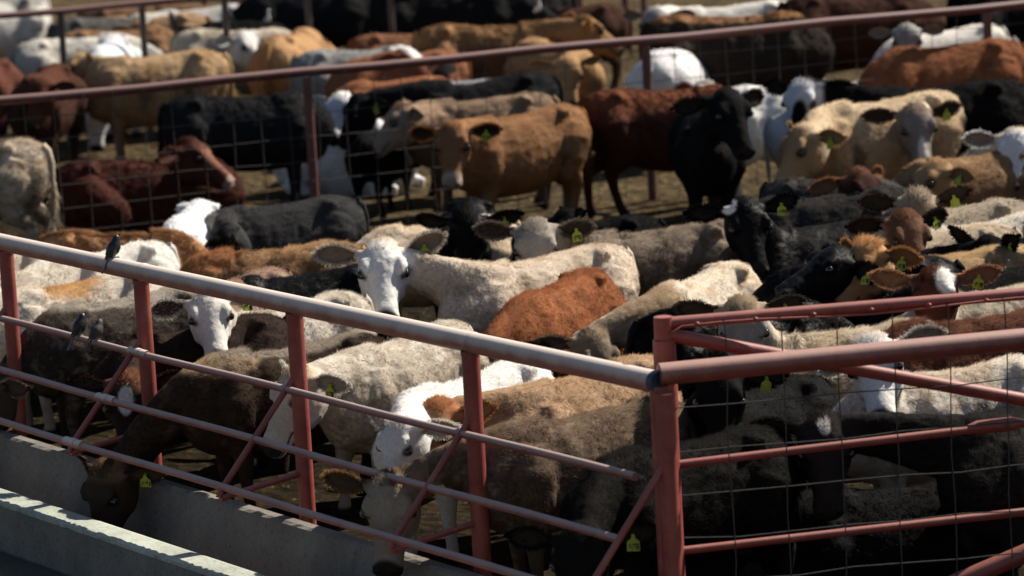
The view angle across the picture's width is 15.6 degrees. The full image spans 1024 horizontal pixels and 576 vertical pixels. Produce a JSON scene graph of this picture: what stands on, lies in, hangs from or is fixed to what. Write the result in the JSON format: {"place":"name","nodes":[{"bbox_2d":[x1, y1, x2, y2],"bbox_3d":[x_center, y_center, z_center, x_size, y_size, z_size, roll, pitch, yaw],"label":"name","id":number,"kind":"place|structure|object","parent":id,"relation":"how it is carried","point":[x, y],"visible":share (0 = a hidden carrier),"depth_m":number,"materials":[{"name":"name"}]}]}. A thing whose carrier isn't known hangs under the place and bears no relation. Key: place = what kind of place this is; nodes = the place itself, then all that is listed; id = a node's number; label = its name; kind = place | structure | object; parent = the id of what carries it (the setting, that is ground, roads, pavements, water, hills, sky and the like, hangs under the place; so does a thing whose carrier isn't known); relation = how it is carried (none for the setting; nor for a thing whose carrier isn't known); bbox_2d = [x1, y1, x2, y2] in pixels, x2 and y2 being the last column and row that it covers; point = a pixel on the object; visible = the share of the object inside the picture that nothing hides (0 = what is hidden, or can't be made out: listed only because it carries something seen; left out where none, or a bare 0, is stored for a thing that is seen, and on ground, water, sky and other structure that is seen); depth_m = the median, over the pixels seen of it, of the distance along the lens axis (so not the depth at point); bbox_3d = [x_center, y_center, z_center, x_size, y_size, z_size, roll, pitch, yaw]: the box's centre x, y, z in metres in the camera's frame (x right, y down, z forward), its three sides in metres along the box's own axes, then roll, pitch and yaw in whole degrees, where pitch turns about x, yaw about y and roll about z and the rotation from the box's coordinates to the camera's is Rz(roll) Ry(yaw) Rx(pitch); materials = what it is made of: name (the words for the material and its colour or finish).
{"place":"outdoors","nodes":[
{"label":"outdoors","id":0,"kind":"place"},
{"bbox_2d":[0,552,64,575],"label":"pavement","id":1,"kind":"structure","parent":0,"point":[11,565],"depth_m":22.97,"materials":[{"name":"concrete"}]},
{"bbox_2d":[0,0,1023,575],"bbox_3d":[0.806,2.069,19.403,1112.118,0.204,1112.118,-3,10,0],"label":"ground","id":2,"kind":"structure","parent":0,"point":[668,204],"depth_m":35.49,"materials":[{"name":"brown soil"}]},
{"bbox_2d":[0,58,23,135],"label":"cow","id":3,"kind":"object","parent":2,"relation":"on","point":[11,76],"visible":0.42,"depth_m":40.67},
{"bbox_2d":[0,0,52,58],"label":"cow","id":4,"kind":"object","parent":2,"relation":"on","point":[15,32],"visible":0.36,"depth_m":47.23},
{"bbox_2d":[14,254,39,270],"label":"cow","id":5,"kind":"object","parent":2,"relation":"on","point":[21,262],"visible":0.05,"depth_m":27.76},
{"bbox_2d":[0,136,62,239],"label":"cow","id":6,"kind":"object","parent":2,"relation":"on","point":[27,173],"visible":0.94,"depth_m":33.22},
{"bbox_2d":[6,62,88,160],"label":"cow","id":7,"kind":"object","parent":2,"relation":"on","point":[54,77],"visible":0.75,"depth_m":38.97},
{"bbox_2d":[0,253,120,294],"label":"cow","id":8,"kind":"object","parent":2,"relation":"on","point":[52,274],"visible":0.2,"depth_m":27.10},
{"bbox_2d":[0,274,162,433],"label":"cow","id":9,"kind":"object","parent":2,"relation":"on","point":[34,300],"visible":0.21,"depth_m":26.21},
{"bbox_2d":[8,30,168,136],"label":"cow","id":10,"kind":"object","parent":2,"relation":"on","point":[29,56],"visible":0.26,"depth_m":42.19},
{"bbox_2d":[0,286,194,453],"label":"cow","id":11,"kind":"object","parent":2,"relation":"on","point":[51,357],"visible":0.42,"depth_m":25.17},
{"bbox_2d":[25,239,179,399],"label":"cow","id":12,"kind":"object","parent":2,"relation":"on","point":[155,253],"visible":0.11,"depth_m":27.90},
{"bbox_2d":[46,12,168,38],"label":"cow","id":13,"kind":"object","parent":2,"relation":"on","point":[93,23],"visible":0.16,"depth_m":45.23},
{"bbox_2d":[53,20,172,125],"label":"cow","id":14,"kind":"object","parent":2,"relation":"on","point":[158,36],"visible":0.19,"depth_m":43.73},
{"bbox_2d":[84,34,141,151],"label":"cow","id":15,"kind":"object","parent":2,"relation":"on","point":[115,45],"visible":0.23,"depth_m":41.66},
{"bbox_2d":[35,226,207,268],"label":"cow","id":16,"kind":"object","parent":2,"relation":"on","point":[185,244],"visible":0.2,"depth_m":28.67},
{"bbox_2d":[43,12,211,38],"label":"cow","id":17,"kind":"object","parent":2,"relation":"on","point":[192,19],"visible":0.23,"depth_m":45.36},
{"bbox_2d":[38,135,245,234],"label":"cow","id":18,"kind":"object","parent":2,"relation":"on","point":[194,180],"visible":0.63,"depth_m":34.98},
{"bbox_2d":[76,3,210,17],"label":"cow","id":19,"kind":"object","parent":2,"relation":"on","point":[127,12],"visible":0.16,"depth_m":46.74},
{"bbox_2d":[64,48,239,160],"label":"cow","id":20,"kind":"object","parent":2,"relation":"on","point":[90,71],"visible":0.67,"depth_m":40.06},
{"bbox_2d":[65,311,289,472],"bbox_3d":[-2.105,0.761,24.438,0.859,1.092,1.773,6,13,42],"label":"cow","id":21,"kind":"object","parent":2,"relation":"on","point":[256,331],"visible":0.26,"depth_m":24.21},
{"bbox_2d":[162,198,219,246],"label":"cow","id":22,"kind":"object","parent":2,"relation":"on","point":[189,218],"visible":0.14,"depth_m":29.27},
{"bbox_2d":[152,2,238,20],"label":"cow","id":23,"kind":"object","parent":2,"relation":"on","point":[214,13],"visible":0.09,"depth_m":46.48},
{"bbox_2d":[0,0,395,146],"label":"fence","id":24,"kind":"object","parent":2,"relation":"on","point":[61,12],"visible":0.52,"depth_m":42.28,"materials":[{"name":"red metal"}]},
{"bbox_2d":[264,9,270,21],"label":"bird","id":25,"kind":"object","parent":24,"relation":"on","point":[267,18],"visible":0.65,"depth_m":44.72},
{"bbox_2d":[168,26,290,95],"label":"cow","id":26,"kind":"object","parent":2,"relation":"on","point":[240,47],"visible":0.43,"depth_m":42.62},
{"bbox_2d":[75,329,389,527],"bbox_3d":[-1.652,0.946,23.465,2.174,1.236,0.758,-6,10,-14],"label":"cow","id":27,"kind":"object","parent":2,"relation":"on","point":[109,491],"visible":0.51,"depth_m":23.14},
{"bbox_2d":[175,20,291,34],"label":"cow","id":28,"kind":"object","parent":2,"relation":"on","point":[247,25],"visible":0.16,"depth_m":43.48},
{"bbox_2d":[167,9,180,32],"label":"bird","id":29,"kind":"object","parent":28,"relation":"on","point":[173,21],"visible":0.96,"depth_m":43.18},
{"bbox_2d":[228,9,236,30],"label":"bird","id":30,"kind":"object","parent":28,"relation":"on","point":[232,22],"visible":0.62,"depth_m":43.20},
{"bbox_2d":[228,0,242,3],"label":"cow","id":31,"kind":"object","parent":2,"relation":"on","point":[235,1],"visible":0.03,"depth_m":47.94},
{"bbox_2d":[0,430,483,575],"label":"feed trough","id":32,"kind":"object","parent":2,"relation":"on","point":[169,528],"visible":0.91,"depth_m":22.65,"materials":[{"name":"concrete"}]},
{"bbox_2d":[157,90,334,202],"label":"cow","id":33,"kind":"object","parent":2,"relation":"on","point":[280,152],"visible":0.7,"depth_m":35.75},
{"bbox_2d":[226,265,292,311],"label":"cow","id":34,"kind":"object","parent":2,"relation":"on","point":[269,272],"visible":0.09,"depth_m":26.36},
{"bbox_2d":[151,284,376,473],"bbox_3d":[-1.581,0.531,24.886,0.781,1.346,1.811,6,13,42],"label":"cow","id":35,"kind":"object","parent":2,"relation":"on","point":[212,321],"visible":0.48,"depth_m":24.27},
{"bbox_2d":[178,239,365,279],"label":"cow","id":36,"kind":"object","parent":2,"relation":"on","point":[224,263],"visible":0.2,"depth_m":27.12},
{"bbox_2d":[204,193,369,251],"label":"cow","id":37,"kind":"object","parent":2,"relation":"on","point":[300,222],"visible":0.52,"depth_m":29.46},
{"bbox_2d":[246,27,336,95],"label":"cow","id":38,"kind":"object","parent":2,"relation":"on","point":[276,52],"visible":0.37,"depth_m":41.02},
{"bbox_2d":[231,0,371,48],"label":"cow","id":39,"kind":"object","parent":2,"relation":"on","point":[338,23],"visible":0.35,"depth_m":45.70},
{"bbox_2d":[235,262,402,338],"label":"cow","id":40,"kind":"object","parent":2,"relation":"on","point":[311,284],"visible":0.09,"depth_m":26.24},
{"bbox_2d":[0,233,682,575],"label":"pipe fence","id":41,"kind":"object","parent":2,"relation":"on","point":[471,347],"visible":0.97,"depth_m":21.34,"materials":[{"name":"red metal"}]},
{"bbox_2d":[67,311,86,350],"bbox_3d":[-2.803,0.277,24.070,0.154,0.238,0.073,-9,11,-30],"label":"bird","id":42,"kind":"object","parent":41,"relation":"on","point":[79,326],"visible":1,"depth_m":24.05},
{"bbox_2d":[84,318,103,352],"bbox_3d":[-2.671,0.303,23.881,0.164,0.207,0.073,-11,13,-39],"label":"bird","id":43,"kind":"object","parent":41,"relation":"on","point":[96,330],"visible":1,"depth_m":23.86},
{"bbox_2d":[101,233,120,273],"bbox_3d":[-2.546,-0.221,23.721,0.145,0.251,0.074,-7,10,-20],"label":"bird","id":44,"kind":"object","parent":41,"relation":"on","point":[113,247],"visible":1,"depth_m":23.70},
{"bbox_2d":[272,89,424,196],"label":"cow","id":45,"kind":"object","parent":2,"relation":"on","point":[333,168],"visible":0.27,"depth_m":37.17},
{"bbox_2d":[289,44,417,106],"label":"cow","id":46,"kind":"object","parent":2,"relation":"on","point":[318,57],"visible":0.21,"depth_m":40.16},
{"bbox_2d":[259,319,490,517],"bbox_3d":[-0.781,0.855,23.381,0.805,1.132,2.065,4,12,37],"label":"cow","id":47,"kind":"object","parent":2,"relation":"on","point":[378,376],"visible":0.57,"depth_m":23.03},
{"bbox_2d":[347,32,412,50],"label":"cow","id":48,"kind":"object","parent":2,"relation":"on","point":[374,41],"visible":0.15,"depth_m":42.50},
{"bbox_2d":[344,131,420,219],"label":"cow","id":49,"kind":"object","parent":2,"relation":"on","point":[366,164],"visible":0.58,"depth_m":35.39},
{"bbox_2d":[330,75,454,121],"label":"cow","id":50,"kind":"object","parent":2,"relation":"on","point":[361,85],"visible":0.11,"depth_m":38.41},
{"bbox_2d":[325,45,471,97],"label":"cow","id":51,"kind":"object","parent":2,"relation":"on","point":[334,82],"visible":0.3,"depth_m":39.37},
{"bbox_2d":[201,0,646,49],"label":"fence","id":52,"kind":"object","parent":2,"relation":"on","point":[625,2],"visible":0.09,"depth_m":49.27,"materials":[{"name":"red metal"}]},
{"bbox_2d":[355,213,520,339],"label":"cow","id":53,"kind":"object","parent":2,"relation":"on","point":[402,235],"visible":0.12,"depth_m":28.30},
{"bbox_2d":[337,70,563,199],"bbox_3d":[-0.547,-1.498,36.688,2.346,1.236,0.787,-3,10,-1],"label":"cow","id":54,"kind":"object","parent":2,"relation":"on","point":[362,120],"visible":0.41,"depth_m":36.47},
{"bbox_2d":[367,360,554,565],"bbox_3d":[-0.289,1.053,22.060,0.842,1.127,1.907,2,11,26],"label":"cow","id":55,"kind":"object","parent":2,"relation":"on","point":[395,444],"visible":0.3,"depth_m":21.69},
{"bbox_2d":[369,0,557,33],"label":"cow","id":56,"kind":"object","parent":2,"relation":"on","point":[412,16],"visible":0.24,"depth_m":43.64},
{"bbox_2d":[368,90,559,214],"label":"cow","id":57,"kind":"object","parent":2,"relation":"on","point":[442,111],"visible":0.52,"depth_m":35.44},
{"bbox_2d":[414,196,524,318],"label":"cow","id":58,"kind":"object","parent":2,"relation":"on","point":[458,220],"visible":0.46,"depth_m":27.80},
{"bbox_2d":[311,228,640,356],"bbox_3d":[-0.125,0.242,25.911,2.370,1.421,0.834,-7,10,-19],"label":"cow","id":59,"kind":"object","parent":2,"relation":"on","point":[476,296],"visible":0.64,"depth_m":25.63},
{"bbox_2d":[408,102,597,211],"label":"cow","id":60,"kind":"object","parent":2,"relation":"on","point":[490,158],"visible":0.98,"depth_m":33.74},
{"bbox_2d":[319,393,698,575],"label":"cow","id":61,"kind":"object","parent":2,"relation":"on","point":[530,482],"visible":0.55,"depth_m":20.72},
{"bbox_2d":[0,0,1023,235],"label":"fence","id":62,"kind":"object","parent":2,"relation":"on","point":[985,10],"visible":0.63,"depth_m":34.78,"materials":[{"name":"metal"}]},
{"bbox_2d":[410,12,623,80],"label":"cow","id":63,"kind":"object","parent":2,"relation":"on","point":[466,38],"visible":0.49,"depth_m":40.38},
{"bbox_2d":[423,352,682,561],"bbox_3d":[0.227,1.031,22.043,2.059,1.128,0.844,-8,11,-28],"label":"cow","id":64,"kind":"object","parent":2,"relation":"on","point":[567,396],"visible":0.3,"depth_m":21.71},
{"bbox_2d":[504,36,605,150],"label":"cow","id":65,"kind":"object","parent":2,"relation":"on","point":[580,75],"visible":0.4,"depth_m":38.99},
{"bbox_2d":[483,265,626,379],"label":"cow","id":66,"kind":"object","parent":2,"relation":"on","point":[569,304],"visible":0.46,"depth_m":24.89},
{"bbox_2d":[540,0,575,12],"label":"cow","id":67,"kind":"object","parent":2,"relation":"on","point":[552,5],"visible":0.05,"depth_m":44.13},
{"bbox_2d":[511,206,666,262],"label":"cow","id":68,"kind":"object","parent":2,"relation":"on","point":[632,223],"visible":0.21,"depth_m":28.46},
{"bbox_2d":[554,1,632,88],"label":"cow","id":69,"kind":"object","parent":2,"relation":"on","point":[611,19],"visible":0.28,"depth_m":44.01},
{"bbox_2d":[472,215,739,296],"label":"cow","id":70,"kind":"object","parent":2,"relation":"on","point":[678,252],"visible":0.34,"depth_m":26.77},
{"bbox_2d":[532,260,761,375],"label":"cow","id":71,"kind":"object","parent":2,"relation":"on","point":[605,336],"visible":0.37,"depth_m":24.65},
{"bbox_2d":[577,79,721,217],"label":"cow","id":72,"kind":"object","parent":2,"relation":"on","point":[629,127],"visible":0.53,"depth_m":34.51},
{"bbox_2d":[503,423,804,575],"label":"cow","id":73,"kind":"object","parent":2,"relation":"on","point":[600,501],"visible":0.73,"depth_m":19.91},
{"bbox_2d":[625,48,708,90],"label":"cow","id":74,"kind":"object","parent":2,"relation":"on","point":[687,66],"visible":0.4,"depth_m":37.73},
{"bbox_2d":[623,0,785,28],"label":"cow","id":75,"kind":"object","parent":2,"relation":"on","point":[739,10],"visible":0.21,"depth_m":41.41},
{"bbox_2d":[666,85,764,222],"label":"cow","id":76,"kind":"object","parent":2,"relation":"on","point":[710,148],"visible":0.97,"depth_m":32.31},
{"bbox_2d":[638,9,834,86],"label":"cow","id":77,"kind":"object","parent":2,"relation":"on","point":[765,58],"visible":0.49,"depth_m":38.43},
{"bbox_2d":[626,291,855,399],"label":"cow","id":78,"kind":"object","parent":2,"relation":"on","point":[640,336],"visible":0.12,"depth_m":23.62},
{"bbox_2d":[678,372,838,491],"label":"cow","id":79,"kind":"object","parent":2,"relation":"on","point":[707,420],"visible":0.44,"depth_m":21.35},
{"bbox_2d":[763,111,787,183],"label":"cow","id":80,"kind":"object","parent":2,"relation":"on","point":[774,130],"visible":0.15,"depth_m":33.19},
{"bbox_2d":[682,191,891,283],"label":"cow","id":81,"kind":"object","parent":2,"relation":"on","point":[761,243],"visible":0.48,"depth_m":26.58},
{"bbox_2d":[734,84,856,195],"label":"cow","id":82,"kind":"object","parent":2,"relation":"on","point":[770,105],"visible":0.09,"depth_m":34.62},
{"bbox_2d":[672,292,935,398],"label":"cow","id":83,"kind":"object","parent":2,"relation":"on","point":[766,333],"visible":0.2,"depth_m":22.81},
{"bbox_2d":[758,184,905,227],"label":"cow","id":84,"kind":"object","parent":2,"relation":"on","point":[820,209],"visible":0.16,"depth_m":28.44},
{"bbox_2d":[758,164,905,200],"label":"cow","id":85,"kind":"object","parent":2,"relation":"on","point":[857,179],"visible":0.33,"depth_m":28.68},
{"bbox_2d":[649,328,1023,575],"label":"corner rail","id":86,"kind":"object","parent":2,"relation":"on","point":[821,358],"visible":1,"depth_m":19.22,"materials":[{"name":"red metal"}]},
{"bbox_2d":[653,288,1023,575],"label":"pipe gate","id":87,"kind":"structure","parent":2,"relation":"on","point":[668,334],"depth_m":19.62,"materials":[{"name":"red metal"}]},
{"bbox_2d":[828,66,853,72],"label":"cow","id":88,"kind":"object","parent":2,"relation":"on","point":[834,69],"visible":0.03,"depth_m":41.80},
{"bbox_2d":[685,479,1023,575],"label":"cow","id":89,"kind":"object","parent":2,"relation":"on","point":[918,544],"visible":0.48,"depth_m":20.40},
{"bbox_2d":[752,243,965,326],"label":"cow","id":90,"kind":"object","parent":2,"relation":"on","point":[825,274],"visible":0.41,"depth_m":24.79},
{"bbox_2d":[776,0,945,68],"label":"cow","id":91,"kind":"object","parent":2,"relation":"on","point":[866,48],"visible":0.28,"depth_m":41.17},
{"bbox_2d":[774,89,966,180],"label":"cow","id":92,"kind":"object","parent":2,"relation":"on","point":[837,138],"visible":0.71,"depth_m":32.52},
{"bbox_2d":[745,406,1023,575],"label":"cow","id":93,"kind":"object","parent":2,"relation":"on","point":[982,491],"visible":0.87,"depth_m":20.12},
{"bbox_2d":[762,75,1023,156],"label":"cow","id":94,"kind":"object","parent":2,"relation":"on","point":[993,106],"visible":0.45,"depth_m":32.97},
{"bbox_2d":[859,99,968,161],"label":"cow","id":95,"kind":"object","parent":2,"relation":"on","point":[916,127],"visible":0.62,"depth_m":32.43},
{"bbox_2d":[828,233,1011,317],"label":"cow","id":96,"kind":"object","parent":2,"relation":"on","point":[870,248],"visible":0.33,"depth_m":24.86},
{"bbox_2d":[817,323,1023,490],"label":"cow","id":97,"kind":"object","parent":2,"relation":"on","point":[918,400],"visible":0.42,"depth_m":21.43},
{"bbox_2d":[851,23,1008,83],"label":"cow","id":98,"kind":"object","parent":2,"relation":"on","point":[961,33],"visible":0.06,"depth_m":39.00},
{"bbox_2d":[842,206,1022,251],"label":"cow","id":99,"kind":"object","parent":2,"relation":"on","point":[906,227],"visible":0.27,"depth_m":26.11},
{"bbox_2d":[856,184,1023,225],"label":"cow","id":100,"kind":"object","parent":2,"relation":"on","point":[921,201],"visible":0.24,"depth_m":27.14},
{"bbox_2d":[858,36,1023,88],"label":"cow","id":101,"kind":"object","parent":2,"relation":"on","point":[912,66],"visible":0.37,"depth_m":36.43},
{"bbox_2d":[864,265,1023,327],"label":"cow","id":102,"kind":"object","parent":2,"relation":"on","point":[1008,277],"visible":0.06,"depth_m":24.57},
{"bbox_2d":[867,263,1023,322],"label":"cow","id":103,"kind":"object","parent":2,"relation":"on","point":[936,279],"visible":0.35,"depth_m":23.64},
{"bbox_2d":[879,306,1023,372],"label":"cow","id":104,"kind":"object","parent":2,"relation":"on","point":[996,322],"visible":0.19,"depth_m":22.99},
{"bbox_2d":[892,150,1023,208],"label":"cow","id":105,"kind":"object","parent":2,"relation":"on","point":[985,175],"visible":0.45,"depth_m":30.00},
{"bbox_2d":[919,224,1023,255],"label":"cow","id":106,"kind":"object","parent":2,"relation":"on","point":[968,242],"visible":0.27,"depth_m":25.75},
{"bbox_2d":[928,211,1023,236],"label":"cow","id":107,"kind":"object","parent":2,"relation":"on","point":[1016,219],"visible":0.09,"depth_m":26.80},
{"bbox_2d":[946,0,1023,42],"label":"cow","id":108,"kind":"object","parent":2,"relation":"on","point":[1013,16],"visible":0.27,"depth_m":40.87},
{"bbox_2d":[947,244,1023,268],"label":"cow","id":109,"kind":"object","parent":2,"relation":"on","point":[1012,260],"visible":0.07,"depth_m":25.42},
{"bbox_2d":[961,125,1023,190],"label":"cow","id":110,"kind":"object","parent":2,"relation":"on","point":[1008,142],"visible":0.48,"depth_m":30.27},
{"bbox_2d":[534,0,540,20],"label":"bird","id":111,"kind":"object","parent":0,"point":[537,8],"visible":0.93,"depth_m":41.62},
{"bbox_2d":[868,22,1018,55],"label":"cow","id":112,"kind":"object","parent":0,"point":[913,38],"visible":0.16,"depth_m":37.47}
]}

